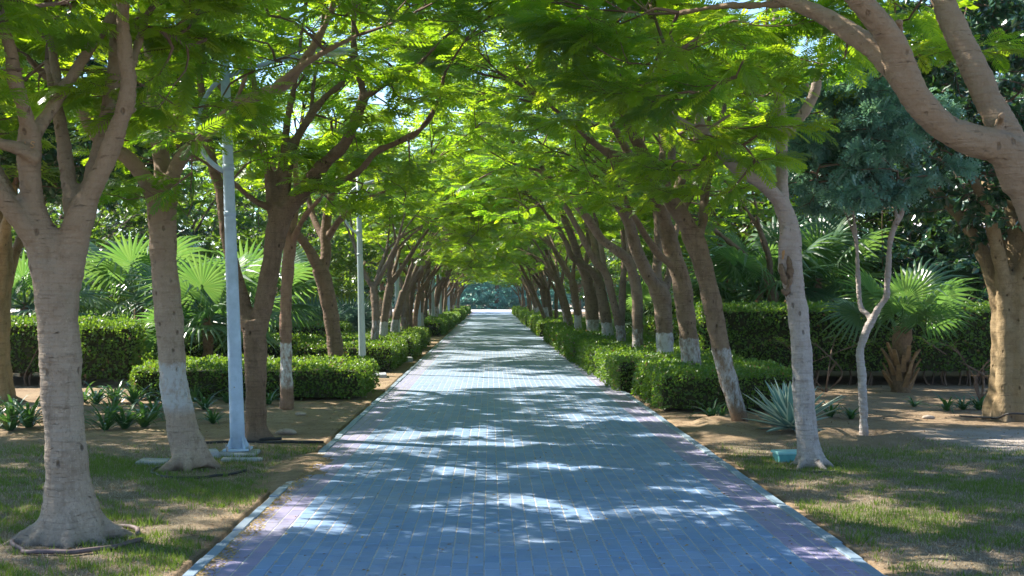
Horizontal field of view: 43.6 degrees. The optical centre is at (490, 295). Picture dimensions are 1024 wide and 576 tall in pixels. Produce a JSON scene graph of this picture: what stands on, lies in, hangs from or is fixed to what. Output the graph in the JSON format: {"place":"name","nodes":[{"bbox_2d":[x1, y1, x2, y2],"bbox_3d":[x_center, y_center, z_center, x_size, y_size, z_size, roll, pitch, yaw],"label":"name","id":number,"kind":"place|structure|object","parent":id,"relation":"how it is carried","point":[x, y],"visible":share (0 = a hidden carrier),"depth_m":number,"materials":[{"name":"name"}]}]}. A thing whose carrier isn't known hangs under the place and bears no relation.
{"place":"outdoors","nodes":[
{"label":"outdoors","id":0,"kind":"place"},
{"bbox_2d":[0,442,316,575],"bbox_3d":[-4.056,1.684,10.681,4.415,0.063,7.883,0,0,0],"label":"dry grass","id":1,"kind":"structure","parent":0,"point":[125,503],"depth_m":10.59,"materials":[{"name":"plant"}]},
{"bbox_2d":[0,441,317,575],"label":"green grass","id":2,"kind":"structure","parent":0,"point":[123,470],"depth_m":10.41,"materials":[{"name":"plant"}]},
{"bbox_2d":[0,298,1023,575],"bbox_3d":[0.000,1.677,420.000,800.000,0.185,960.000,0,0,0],"label":"ground","id":3,"kind":"structure","parent":0,"point":[716,426],"depth_m":14.54,"materials":[{"name":"soil"}]},
{"bbox_2d":[0,395,42,427],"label":"lily plant","id":4,"kind":"object","parent":3,"relation":"on","point":[24,416],"visible":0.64,"depth_m":16.42,"materials":[{"name":"green plant"}]},
{"bbox_2d":[0,403,43,430],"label":"lily plant","id":5,"kind":"object","parent":3,"relation":"on","point":[8,424],"visible":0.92,"depth_m":16.06,"materials":[{"name":"green plant"}]},
{"bbox_2d":[0,55,94,186],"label":"shade tree","id":6,"kind":"object","parent":3,"relation":"on","point":[48,171],"visible":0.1,"depth_m":18.80,"materials":[{"name":"green plant"}]},
{"bbox_2d":[0,41,96,106],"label":"shade tree","id":7,"kind":"object","parent":3,"relation":"on","point":[26,70],"visible":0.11,"depth_m":13.15,"materials":[{"name":"green plant"}]},
{"bbox_2d":[10,240,108,375],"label":"fan palm","id":8,"kind":"object","parent":3,"relation":"on","point":[22,278],"visible":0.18,"depth_m":26.84,"materials":[{"name":"plant"}]},
{"bbox_2d":[10,311,133,385],"bbox_3d":[-9.854,1.012,25.487,4.939,1.558,3.360,0,0,0],"label":"hedge","id":9,"kind":"object","parent":3,"relation":"on","point":[24,352],"visible":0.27,"depth_m":24.07,"materials":[{"name":"green plant"}]},
{"bbox_2d":[10,524,143,554],"bbox_3d":[-2.823,1.670,8.835,0.899,0.066,1.002,0,0,0],"label":"garden hose","id":10,"kind":"object","parent":3,"relation":"on","point":[76,551],"visible":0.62,"depth_m":8.42,"materials":[{"name":"rubber"}]},
{"bbox_2d":[11,184,147,315],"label":"background tree","id":11,"kind":"object","parent":3,"relation":"on","point":[129,218],"visible":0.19,"depth_m":33.16,"materials":[{"name":"green plant"}]},
{"bbox_2d":[85,400,136,431],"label":"lily plant","id":12,"kind":"object","parent":3,"relation":"on","point":[107,424],"visible":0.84,"depth_m":16.11,"materials":[{"name":"green plant"}]},
{"bbox_2d":[11,124,216,318],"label":"background tree","id":13,"kind":"object","parent":3,"relation":"on","point":[183,229],"visible":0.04,"depth_m":37.98,"materials":[{"name":"green plant"}]},
{"bbox_2d":[79,314,152,381],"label":"hedge","id":14,"kind":"object","parent":3,"relation":"on","point":[114,351],"visible":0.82,"depth_m":23.77,"materials":[{"name":"green plant"}]},
{"bbox_2d":[0,5,243,404],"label":"ficus tree","id":15,"kind":"object","parent":3,"relation":"on","point":[9,256],"visible":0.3,"depth_m":20.02,"materials":[{"name":"green plant"}]},
{"bbox_2d":[30,230,224,354],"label":"fan palm","id":16,"kind":"object","parent":3,"relation":"on","point":[112,271],"visible":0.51,"depth_m":28.80,"materials":[{"name":"plant"}]},
{"bbox_2d":[95,399,163,428],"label":"lily plant","id":17,"kind":"object","parent":3,"relation":"on","point":[122,420],"visible":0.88,"depth_m":16.23,"materials":[{"name":"green plant"}]},
{"bbox_2d":[109,381,159,405],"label":"lily plant","id":18,"kind":"object","parent":3,"relation":"on","point":[134,395],"visible":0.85,"depth_m":19.88,"materials":[{"name":"green plant"}]},
{"bbox_2d":[113,401,165,427],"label":"lily plant","id":19,"kind":"object","parent":3,"relation":"on","point":[144,423],"visible":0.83,"depth_m":16.39,"materials":[{"name":"green plant"}]},
{"bbox_2d":[90,186,256,306],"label":"background tree","id":20,"kind":"object","parent":3,"relation":"on","point":[246,202],"visible":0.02,"depth_m":45.84,"materials":[{"name":"green plant"}]},
{"bbox_2d":[72,129,311,317],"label":"background tree","id":21,"kind":"object","parent":3,"relation":"on","point":[244,223],"visible":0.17,"depth_m":38.20,"materials":[{"name":"green plant"}]},
{"bbox_2d":[0,371,399,575],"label":"leaf litter","id":22,"kind":"object","parent":3,"relation":"on","point":[153,481],"visible":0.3,"depth_m":12.27,"materials":[{"name":"brown plant"}]},
{"bbox_2d":[117,250,299,358],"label":"fan palm","id":23,"kind":"object","parent":3,"relation":"on","point":[195,282],"visible":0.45,"depth_m":27.00,"materials":[{"name":"plant"}]},
{"bbox_2d":[0,0,435,549],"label":"shade tree","id":24,"kind":"object","parent":3,"relation":"on","point":[71,512],"visible":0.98,"depth_m":8.80,"materials":[{"name":"grey plant"}]},
{"bbox_2d":[143,330,318,363],"bbox_3d":[-6.899,1.233,32.014,5.274,0.949,3.304,0,0,0],"label":"hedge","id":25,"kind":"object","parent":3,"relation":"on","point":[271,350],"visible":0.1,"depth_m":30.58,"materials":[{"name":"green plant"}]},
{"bbox_2d":[219,448,260,456],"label":"concrete slab","id":26,"kind":"structure","parent":3,"relation":"on","point":[238,454],"depth_m":13.48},
{"bbox_2d":[195,47,354,451],"bbox_3d":[-2.245,-0.552,13.700,1.743,4.460,0.309,-2,0,0],"label":"lamp post","id":27,"kind":"object","parent":26,"relation":"on","point":[237,442],"visible":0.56,"depth_m":13.65,"materials":[{"name":"metal"}]},
{"bbox_2d":[144,314,355,337],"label":"hedge","id":28,"kind":"object","parent":3,"relation":"on","point":[314,328],"visible":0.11,"depth_m":34.98,"materials":[{"name":"green plant"}]},
{"bbox_2d":[127,344,379,399],"bbox_3d":[-3.964,1.274,21.988,4.032,0.849,2.890,0,0,0],"label":"hedge","id":29,"kind":"object","parent":3,"relation":"on","point":[342,376],"visible":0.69,"depth_m":20.78,"materials":[{"name":"green plant"}]},
{"bbox_2d":[14,0,494,472],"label":"shade tree","id":30,"kind":"object","parent":3,"relation":"on","point":[161,188],"visible":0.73,"depth_m":12.36,"materials":[{"name":"green plant"}]},
{"bbox_2d":[186,238,340,353],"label":"fan palm","id":31,"kind":"object","parent":3,"relation":"on","point":[298,308],"visible":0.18,"depth_m":30.71,"materials":[{"name":"plant"}]},
{"bbox_2d":[205,440,323,443],"bbox_3d":[-2.594,1.679,14.670,1.362,0.048,0.107,0,0,-4],"label":"garden hose","id":32,"kind":"object","parent":3,"relation":"on","point":[261,441],"visible":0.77,"depth_m":14.66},
{"bbox_2d":[184,135,382,319],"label":"background tree","id":33,"kind":"object","parent":3,"relation":"on","point":[339,258],"visible":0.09,"depth_m":44.76,"materials":[{"name":"green plant"}]},
{"bbox_2d":[249,452,333,497],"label":"soil","id":34,"kind":"structure","parent":3,"relation":"on","point":[293,469],"depth_m":12.07,"materials":[{"name":"soil"}]},
{"bbox_2d":[208,158,382,300],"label":"background tree","id":35,"kind":"object","parent":3,"relation":"on","point":[366,289],"visible":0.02,"depth_m":57.68,"materials":[{"name":"green plant"}]},
{"bbox_2d":[293,291,352,329],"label":"fan palm","id":36,"kind":"object","parent":3,"relation":"on","point":[318,305],"visible":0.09,"depth_m":36.45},
{"bbox_2d":[248,197,399,298],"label":"background tree","id":37,"kind":"object","parent":3,"relation":"on","point":[346,286],"visible":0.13,"depth_m":51.35,"materials":[{"name":"green plant"}]},
{"bbox_2d":[67,0,584,439],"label":"shade tree","id":38,"kind":"object","parent":3,"relation":"on","point":[283,204],"visible":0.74,"depth_m":14.92,"materials":[{"name":"green plant"}]},
{"bbox_2d":[182,311,473,575],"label":"kerb","id":39,"kind":"structure","parent":3,"relation":"on","point":[208,557],"depth_m":10.04,"materials":[{"name":"concrete"}]},
{"bbox_2d":[292,332,408,370],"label":"hedge","id":40,"kind":"object","parent":3,"relation":"on","point":[386,352],"visible":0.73,"depth_m":28.48,"materials":[{"name":"green plant"}]},
{"bbox_2d":[172,6,528,360],"bbox_3d":[-2.606,-1.745,23.061,6.713,6.694,5.639,0,0,0],"label":"shade tree","id":41,"kind":"object","parent":3,"relation":"on","point":[325,230],"visible":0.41,"depth_m":22.86,"materials":[{"name":"green plant"}]},
{"bbox_2d":[195,0,505,409],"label":"shade tree","id":42,"kind":"object","parent":3,"relation":"on","point":[286,402],"visible":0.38,"depth_m":18.41,"materials":[{"name":"green plant"}]},
{"bbox_2d":[345,176,379,361],"bbox_3d":[-2.240,-0.547,27.300,1.743,4.460,0.309,-1,0,0],"label":"lamp post","id":43,"kind":"object","parent":3,"relation":"on","point":[361,323],"visible":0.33,"depth_m":27.25,"materials":[{"name":"metal"}]},
{"bbox_2d":[336,294,392,332],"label":"fan palm","id":44,"kind":"object","parent":3,"relation":"on","point":[352,318],"visible":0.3,"depth_m":39.54,"materials":[{"name":"plant"}]},
{"bbox_2d":[341,329,423,359],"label":"hedge","id":45,"kind":"object","parent":3,"relation":"on","point":[413,339],"visible":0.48,"depth_m":34.13,"materials":[{"name":"green plant"}]},
{"bbox_2d":[355,324,431,348],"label":"hedge","id":46,"kind":"object","parent":3,"relation":"on","point":[424,332],"visible":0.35,"depth_m":40.02,"materials":[{"name":"green plant"}]},
{"bbox_2d":[254,62,542,339],"bbox_3d":[-2.410,-2.407,31.707,7.143,8.442,6.678,0,0,-36],"label":"shade tree","id":47,"kind":"object","parent":3,"relation":"on","point":[381,271],"visible":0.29,"depth_m":30.65,"materials":[{"name":"green plant"}]},
{"bbox_2d":[334,181,487,325],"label":"shade tree","id":48,"kind":"object","parent":3,"relation":"on","point":[423,294],"visible":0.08,"depth_m":50.77,"materials":[{"name":"green plant"}]},
{"bbox_2d":[388,314,449,335],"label":"hedge","id":49,"kind":"object","parent":3,"relation":"on","point":[438,325],"visible":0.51,"depth_m":53.40,"materials":[{"name":"green plant"}]},
{"bbox_2d":[338,140,507,326],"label":"shade tree","id":50,"kind":"object","parent":3,"relation":"on","point":[411,302],"visible":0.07,"depth_m":43.51,"materials":[{"name":"green plant"}]},
{"bbox_2d":[303,113,566,336],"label":"shade tree","id":51,"kind":"object","parent":3,"relation":"on","point":[393,275],"visible":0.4,"depth_m":33.08,"materials":[{"name":"green plant"}]},
{"bbox_2d":[340,124,534,330],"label":"shade tree","id":52,"kind":"object","parent":3,"relation":"on","point":[404,317],"visible":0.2,"depth_m":40.65,"materials":[{"name":"green plant"}]},
{"bbox_2d":[348,108,536,332],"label":"shade tree","id":53,"kind":"object","parent":3,"relation":"on","point":[411,274],"visible":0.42,"depth_m":34.73,"materials":[{"name":"green plant"}]},
{"bbox_2d":[356,194,532,326],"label":"shade tree","id":54,"kind":"object","parent":3,"relation":"on","point":[422,285],"visible":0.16,"depth_m":47.49,"materials":[{"name":"green plant"}]},
{"bbox_2d":[384,220,507,318],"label":"shade tree","id":55,"kind":"object","parent":3,"relation":"on","point":[476,264],"visible":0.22,"depth_m":55.30,"materials":[{"name":"green plant"}]},
{"bbox_2d":[441,264,491,311],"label":"shade tree","id":56,"kind":"object","parent":3,"relation":"on","point":[446,295],"visible":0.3,"depth_m":77.47,"materials":[{"name":"green plant"}]},
{"bbox_2d":[425,137,565,321],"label":"shade tree","id":57,"kind":"object","parent":3,"relation":"on","point":[552,264],"visible":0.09,"depth_m":47.73,"materials":[{"name":"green plant"}]},
{"bbox_2d":[460,277,539,309],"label":"distant tree","id":58,"kind":"object","parent":3,"relation":"on","point":[502,302],"visible":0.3,"depth_m":157.11,"materials":[{"name":"green plant"}]},
{"bbox_2d":[467,232,554,312],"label":"shade tree","id":59,"kind":"object","parent":3,"relation":"on","point":[527,288],"visible":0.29,"depth_m":75.07,"materials":[{"name":"green plant"}]},
{"bbox_2d":[440,168,597,325],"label":"shade tree","id":60,"kind":"object","parent":3,"relation":"on","point":[563,298],"visible":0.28,"depth_m":44.29,"materials":[{"name":"green plant"}]},
{"bbox_2d":[479,219,566,316],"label":"shade tree","id":61,"kind":"object","parent":3,"relation":"on","point":[544,297],"visible":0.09,"depth_m":61.86,"materials":[{"name":"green plant"}]},
{"bbox_2d":[416,124,635,329],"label":"shade tree","id":62,"kind":"object","parent":3,"relation":"on","point":[569,275],"visible":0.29,"depth_m":39.83,"materials":[{"name":"green plant"}]},
{"bbox_2d":[477,173,581,316],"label":"shade tree","id":63,"kind":"object","parent":3,"relation":"on","point":[548,296],"visible":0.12,"depth_m":59.72,"materials":[{"name":"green plant"}]},
{"bbox_2d":[484,208,584,318],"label":"shade tree","id":64,"kind":"object","parent":3,"relation":"on","point":[531,246],"visible":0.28,"depth_m":56.06,"materials":[{"name":"green plant"}]},
{"bbox_2d":[473,137,600,293],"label":"shade tree","id":65,"kind":"object","parent":3,"relation":"on","point":[561,278],"visible":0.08,"depth_m":51.38,"materials":[{"name":"green plant"}]},
{"bbox_2d":[424,82,671,337],"bbox_3d":[1.641,-2.108,32.620,6.517,7.575,5.936,0,0,-17],"label":"shade tree","id":66,"kind":"object","parent":3,"relation":"on","point":[603,304],"visible":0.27,"depth_m":32.13,"materials":[{"name":"green plant"}]},
{"bbox_2d":[530,315,585,335],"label":"hedge","id":67,"kind":"object","parent":3,"relation":"on","point":[537,323],"visible":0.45,"depth_m":52.94,"materials":[{"name":"green plant"}]},
{"bbox_2d":[479,107,650,331],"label":"shade tree","id":68,"kind":"object","parent":3,"relation":"on","point":[591,308],"visible":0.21,"depth_m":36.23,"materials":[{"name":"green plant"}]},
{"bbox_2d":[449,57,683,341],"bbox_3d":[1.978,-2.076,29.461,5.931,7.487,5.717,0,0,0],"label":"shade tree","id":69,"kind":"object","parent":3,"relation":"on","point":[617,310],"visible":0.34,"depth_m":29.26,"materials":[{"name":"green plant"}]},
{"bbox_2d":[415,51,719,347],"bbox_3d":[1.545,-1.807,25.659,6.287,6.886,5.574,0,0,0],"label":"shade tree","id":70,"kind":"object","parent":3,"relation":"on","point":[624,256],"visible":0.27,"depth_m":26.17,"materials":[{"name":"green plant"}]},
{"bbox_2d":[543,320,629,346],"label":"hedge","id":71,"kind":"object","parent":3,"relation":"on","point":[549,329],"visible":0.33,"depth_m":42.65,"materials":[{"name":"green plant"}]},
{"bbox_2d":[376,0,812,366],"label":"shade tree","id":72,"kind":"object","parent":3,"relation":"on","point":[671,259],"visible":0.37,"depth_m":20.12,"materials":[{"name":"green plant"}]},
{"bbox_2d":[554,324,655,363],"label":"hedge","id":73,"kind":"object","parent":3,"relation":"on","point":[565,343],"visible":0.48,"depth_m":33.28,"materials":[{"name":"green plant"}]},
{"bbox_2d":[397,1,849,421],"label":"shade tree","id":74,"kind":"object","parent":3,"relation":"on","point":[694,239],"visible":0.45,"depth_m":16.39,"materials":[{"name":"green plant"}]},
{"bbox_2d":[440,0,811,353],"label":"shade tree","id":75,"kind":"object","parent":3,"relation":"on","point":[659,289],"visible":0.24,"depth_m":23.36,"materials":[{"name":"green plant"}]},
{"bbox_2d":[575,334,678,374],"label":"hedge","id":76,"kind":"object","parent":3,"relation":"on","point":[585,350],"visible":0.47,"depth_m":28.09,"materials":[{"name":"green plant"}]},
{"bbox_2d":[599,279,674,328],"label":"fan palm","id":77,"kind":"object","parent":3,"relation":"on","point":[647,300],"visible":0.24,"depth_m":41.65,"materials":[{"name":"plant"}]},
{"bbox_2d":[643,314,677,339],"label":"hedge","id":78,"kind":"object","parent":3,"relation":"on","point":[650,326],"visible":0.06,"depth_m":32.82,"materials":[{"name":"green plant"}]},
{"bbox_2d":[593,341,742,390],"bbox_3d":[3.281,1.285,24.090,2.448,0.834,4.477,0,0,0],"label":"hedge","id":79,"kind":"object","parent":3,"relation":"on","point":[614,365],"visible":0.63,"depth_m":22.81,"materials":[{"name":"green plant"}]},
{"bbox_2d":[599,98,811,295],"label":"shade tree","id":80,"kind":"object","parent":3,"relation":"on","point":[720,226],"visible":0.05,"depth_m":35.61,"materials":[{"name":"green plant"}]},
{"bbox_2d":[558,14,859,301],"bbox_3d":[4.831,-2.133,28.338,6.199,7.902,6.992,0,0,-35],"label":"shade tree","id":81,"kind":"object","parent":3,"relation":"on","point":[719,178],"visible":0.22,"depth_m":27.91,"materials":[{"name":"green plant"}]},
{"bbox_2d":[630,351,792,410],"bbox_3d":[3.502,1.222,20.199,2.365,0.935,3.486,0,0,0],"label":"hedge","id":82,"kind":"object","parent":3,"relation":"on","point":[665,383],"visible":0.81,"depth_m":18.68,"materials":[{"name":"green plant"}]},
{"bbox_2d":[605,116,818,300],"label":"background tree","id":83,"kind":"object","parent":3,"relation":"on","point":[648,252],"visible":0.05,"depth_m":43.59,"materials":[{"name":"green plant"}]},
{"bbox_2d":[650,236,784,321],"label":"fan palm","id":84,"kind":"object","parent":3,"relation":"on","point":[751,296],"visible":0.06,"depth_m":30.75,"materials":[{"name":"plant"}]},
{"bbox_2d":[457,0,1023,469],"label":"shade tree","id":85,"kind":"object","parent":3,"relation":"on","point":[783,128],"visible":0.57,"depth_m":12.10,"materials":[{"name":"green plant"}]},
{"bbox_2d":[615,387,887,575],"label":"kerb","id":86,"kind":"structure","parent":3,"relation":"on","point":[840,547],"depth_m":9.99,"materials":[{"name":"concrete"}]},
{"bbox_2d":[487,0,1023,231],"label":"shade tree","id":87,"kind":"object","parent":3,"relation":"on","point":[877,39],"visible":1,"depth_m":9.35,"materials":[{"name":"green plant"}]},
{"bbox_2d":[670,214,851,336],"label":"fan palm","id":88,"kind":"object","parent":3,"relation":"on","point":[724,253],"visible":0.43,"depth_m":29.00,"materials":[{"name":"plant"}]},
{"bbox_2d":[771,449,796,462],"bbox_3d":[3.065,1.654,13.150,0.300,0.122,0.230,0,0,-7],"label":"valve box","id":89,"kind":"object","parent":3,"relation":"on","point":[782,455],"visible":0.64,"depth_m":13.05,"materials":[{"name":"plastic"}]},
{"bbox_2d":[741,378,844,431],"bbox_3d":[3.739,1.370,15.898,1.240,0.705,1.291,0,0,-29],"label":"agave","id":90,"kind":"object","parent":3,"relation":"on","point":[781,411],"visible":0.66,"depth_m":15.79,"materials":[{"name":"plant"}]},
{"bbox_2d":[692,89,942,301],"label":"background tree","id":91,"kind":"object","parent":3,"relation":"on","point":[765,215],"visible":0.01,"depth_m":35.11,"materials":[{"name":"green plant"}]},
{"bbox_2d":[732,211,912,303],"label":"fan palm","id":92,"kind":"object","parent":3,"relation":"on","point":[817,291],"visible":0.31,"depth_m":29.53,"materials":[{"name":"plant"}]},
{"bbox_2d":[773,329,877,391],"bbox_3d":[5.633,1.157,22.282,1.940,1.181,1.287,0,0,-22],"label":"shrub","id":93,"kind":"object","parent":3,"relation":"on","point":[831,369],"visible":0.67,"depth_m":22.38,"materials":[{"name":"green plant"}]},
{"bbox_2d":[672,296,991,385],"bbox_3d":[7.826,0.880,25.595,8.080,1.818,3.524,0,0,0],"label":"hedge","id":94,"kind":"object","parent":3,"relation":"on","point":[753,328],"visible":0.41,"depth_m":24.07,"materials":[{"name":"green plant"}]},
{"bbox_2d":[712,73,972,301],"bbox_3d":[9.529,-2.090,33.356,7.690,7.780,7.834,0,0,18],"label":"background tree","id":95,"kind":"object","parent":3,"relation":"on","point":[746,233],"visible":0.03,"depth_m":31.91,"materials":[{"name":"green plant"}]},
{"bbox_2d":[666,371,1023,575],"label":"leaf litter","id":96,"kind":"object","parent":3,"relation":"on","point":[902,466],"visible":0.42,"depth_m":13.24,"materials":[{"name":"brown plant"}]},
{"bbox_2d":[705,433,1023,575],"bbox_3d":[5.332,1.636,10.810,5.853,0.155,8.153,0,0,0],"label":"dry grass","id":97,"kind":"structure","parent":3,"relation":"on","point":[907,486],"depth_m":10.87,"materials":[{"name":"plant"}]},
{"bbox_2d":[716,436,1023,575],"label":"green grass","id":98,"kind":"structure","parent":3,"relation":"on","point":[859,465],"depth_m":10.56,"materials":[{"name":"plant"}]},
{"bbox_2d":[757,66,987,435],"bbox_3d":[4.349,-0.539,15.110,2.523,4.532,2.451,0,0,-45],"label":"feathery tree","id":99,"kind":"object","parent":3,"relation":"on","point":[876,144],"visible":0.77,"depth_m":14.66,"materials":[{"name":"green plant"}]},
{"bbox_2d":[812,256,988,392],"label":"fan palm","id":100,"kind":"object","parent":3,"relation":"on","point":[916,295],"visible":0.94,"depth_m":22.37,"materials":[{"name":"green plant"}]},
{"bbox_2d":[826,0,1023,422],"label":"ficus tree","id":101,"kind":"object","parent":3,"relation":"on","point":[1001,262],"visible":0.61,"depth_m":17.22,"materials":[{"name":"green plant"}]},
{"bbox_2d":[832,58,1023,303],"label":"background tree","id":102,"kind":"object","parent":3,"relation":"on","point":[970,261],"visible":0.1,"depth_m":29.01,"materials":[{"name":"green plant"}]},
{"bbox_2d":[879,257,983,301],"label":"fan palm","id":103,"kind":"object","parent":3,"relation":"on","point":[978,286],"visible":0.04,"depth_m":30.29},
{"bbox_2d":[878,33,1023,301],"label":"background tree","id":104,"kind":"object","parent":3,"relation":"on","point":[950,251],"visible":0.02,"depth_m":30.49,"materials":[{"name":"green plant"}]},
{"bbox_2d":[915,335,990,400],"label":"shrub","id":105,"kind":"object","parent":3,"relation":"on","point":[975,383],"visible":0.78,"depth_m":20.48,"materials":[{"name":"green plant"}]},
{"bbox_2d":[18,0,1022,282],"label":"sky","id":106,"kind":"structure","parent":0,"point":[751,11],"materials":[{"name":"white"}]},
{"bbox_2d":[199,311,870,575],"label":"path","id":107,"kind":"structure","parent":0,"point":[504,353],"depth_m":10.62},
{"bbox_2d":[196,458,328,575],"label":"chaff","id":108,"kind":"object","parent":107,"relation":"on","point":[259,521],"visible":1,"depth_m":9.05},
{"bbox_2d":[244,377,844,575],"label":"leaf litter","id":109,"kind":"object","parent":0,"point":[544,491],"visible":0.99,"depth_m":10.49,"materials":[{"name":"brown plant"}]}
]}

